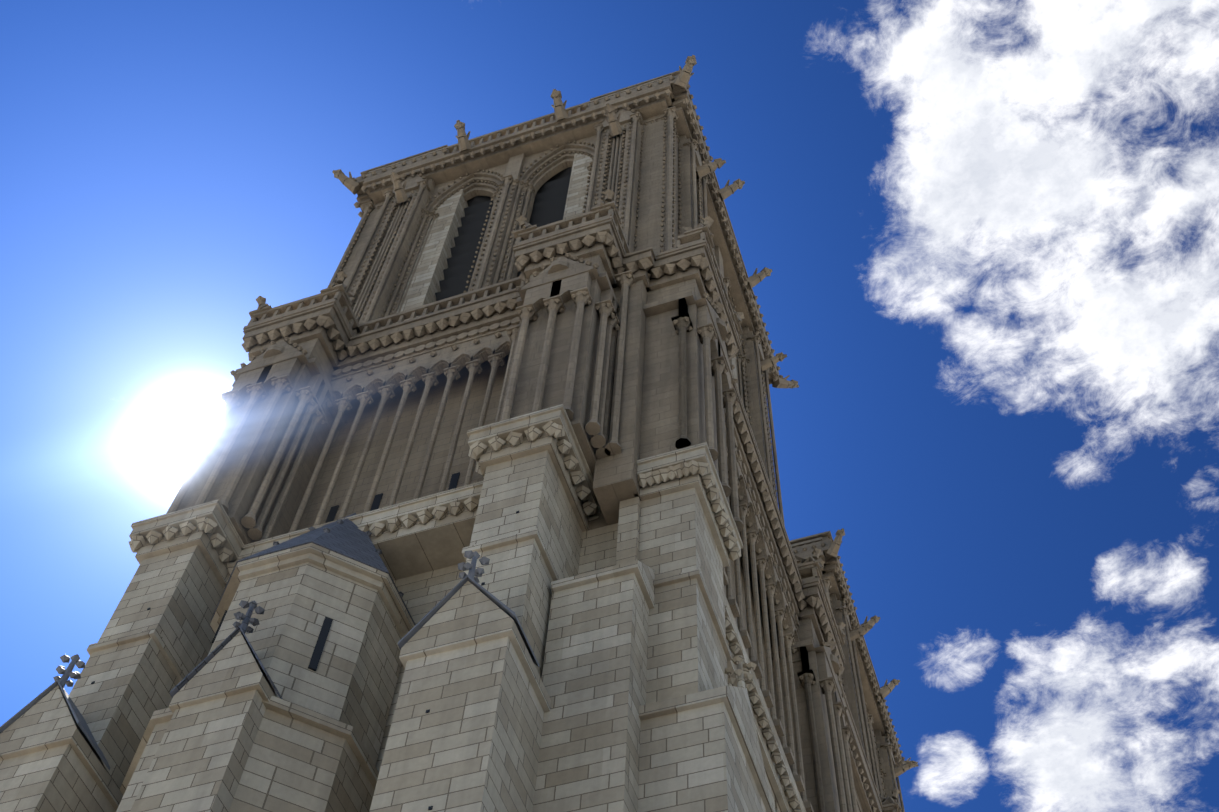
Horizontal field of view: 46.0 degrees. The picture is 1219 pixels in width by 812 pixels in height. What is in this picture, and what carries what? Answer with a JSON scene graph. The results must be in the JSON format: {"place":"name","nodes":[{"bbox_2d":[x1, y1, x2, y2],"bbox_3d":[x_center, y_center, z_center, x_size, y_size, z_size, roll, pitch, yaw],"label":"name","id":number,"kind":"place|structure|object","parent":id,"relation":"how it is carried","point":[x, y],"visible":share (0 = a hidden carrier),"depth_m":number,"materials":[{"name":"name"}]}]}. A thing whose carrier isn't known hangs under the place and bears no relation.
{"place":"outdoors","nodes":[
{"label":"outdoors","id":0,"kind":"place"},
{"bbox_2d":[0,0,1218,811],"label":"sky","id":1,"kind":"structure","parent":0,"point":[987,231],"materials":[{"name":"blue"}]},
{"bbox_3d":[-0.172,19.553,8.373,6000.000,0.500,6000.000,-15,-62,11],"label":"ground","id":2,"kind":"structure","parent":0,"visible":0},
{"bbox_2d":[116,543,414,811],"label":"stair turret","id":3,"kind":"object","parent":2,"relation":"on","point":[228,730],"visible":0.96,"depth_m":29.09,"materials":[{"name":"stone"}]},
{"bbox_2d":[170,513,415,698],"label":"roof","id":4,"kind":"structure","parent":3,"relation":"on","point":[347,537],"depth_m":34.08,"materials":[{"name":"grey metal"}]},
{"bbox_2d":[0,404,654,811],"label":"buttresses","id":5,"kind":"structure","parent":2,"relation":"on","point":[506,724],"depth_m":30.50,"materials":[{"name":"stone"}]},
{"bbox_2d":[0,550,538,769],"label":"gable roofs","id":6,"kind":"structure","parent":5,"relation":"on","point":[473,575],"depth_m":29.75,"materials":[{"name":"grey metal"}]},
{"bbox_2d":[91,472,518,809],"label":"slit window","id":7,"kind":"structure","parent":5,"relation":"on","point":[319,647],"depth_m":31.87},
{"bbox_2d":[166,189,655,544],"bbox_3d":[-5.692,0.021,43.287,14.920,14.969,4.503,-15,-62,11],"label":"arcaded gallery","id":8,"kind":"object","parent":5,"relation":"on","point":[329,400],"visible":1,"depth_m":43.32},
{"bbox_2d":[392,153,738,386],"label":"window reveals","id":9,"kind":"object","parent":2,"relation":"on","point":[424,287],"visible":0.04,"depth_m":60.05,"materials":[{"name":"stone"}]},
{"bbox_2d":[354,193,373,217],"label":"belfry face","id":10,"kind":"object","parent":9,"relation":"attached to","point":[362,198],"depth_m":67.50},
{"bbox_2d":[327,145,447,287],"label":"tower corner cap","id":11,"kind":"object","parent":9,"relation":"on","point":[354,185],"visible":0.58,"depth_m":66.31,"materials":[{"name":"stone"}]},
{"bbox_2d":[433,167,571,311],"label":"belfry windows","id":12,"kind":"structure","parent":9,"relation":"attached to","point":[549,204],"depth_m":61.55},
{"bbox_2d":[346,75,673,330],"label":"belfry wall","id":13,"kind":"structure","parent":9,"relation":"attached to","point":[510,171],"depth_m":62.83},
{"bbox_2d":[583,55,716,253],"bbox_3d":[1.671,-7.847,57.764,5.608,23.100,5.620,-15,-62,11],"label":"tower corner cap","id":14,"kind":"object","parent":9,"relation":"on","point":[657,223],"visible":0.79,"depth_m":58.73,"materials":[{"name":"stone"}]},
{"bbox_2d":[668,91,786,525],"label":"tower side wall","id":15,"kind":"structure","parent":9,"relation":"attached to","point":[702,195],"depth_m":65.06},
{"bbox_2d":[752,289,798,394],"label":"cornice","id":16,"kind":"structure","parent":9,"relation":"on","point":[781,382],"depth_m":71.75,"materials":[{"name":"stone"}]},
{"bbox_2d":[616,442,805,811],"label":"buttress","id":17,"kind":"structure","parent":2,"relation":"on","point":[709,740],"depth_m":31.41,"materials":[{"name":"stone"}]},
{"bbox_2d":[634,216,857,811],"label":"tower side wall","id":18,"kind":"structure","parent":17,"relation":"on","point":[792,633],"depth_m":45.55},
{"bbox_2d":[838,677,883,811],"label":"central gallery","id":19,"kind":"object","parent":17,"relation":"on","point":[867,797],"visible":0.17,"depth_m":56.03,"materials":[{"name":"stone"}]},
{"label":"tower","id":20,"kind":"structure","parent":2,"relation":"on"},
{"bbox_2d":[791,537,826,573],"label":"belfry face","id":21,"kind":"object","parent":20,"relation":"on","point":[821,559],"depth_m":77.27},
{"bbox_2d":[790,528,856,693],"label":"tower corner cap","id":22,"kind":"object","parent":20,"relation":"on","point":[828,546],"visible":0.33,"depth_m":77.54,"materials":[{"name":"stone"}]},
{"bbox_2d":[822,557,915,811],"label":"tower side wall","id":23,"kind":"structure","parent":20,"relation":"on","point":[865,694],"depth_m":77.73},
{"bbox_2d":[879,789,901,811],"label":"gallery face","id":24,"kind":"object","parent":20,"relation":"attached to","point":[890,804],"visible":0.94,"depth_m":59.59},
{"bbox_2d":[880,688,917,769],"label":"cornice","id":25,"kind":"structure","parent":20,"relation":"on","point":[895,733],"depth_m":84.17,"materials":[{"name":"stone"}]}
]}

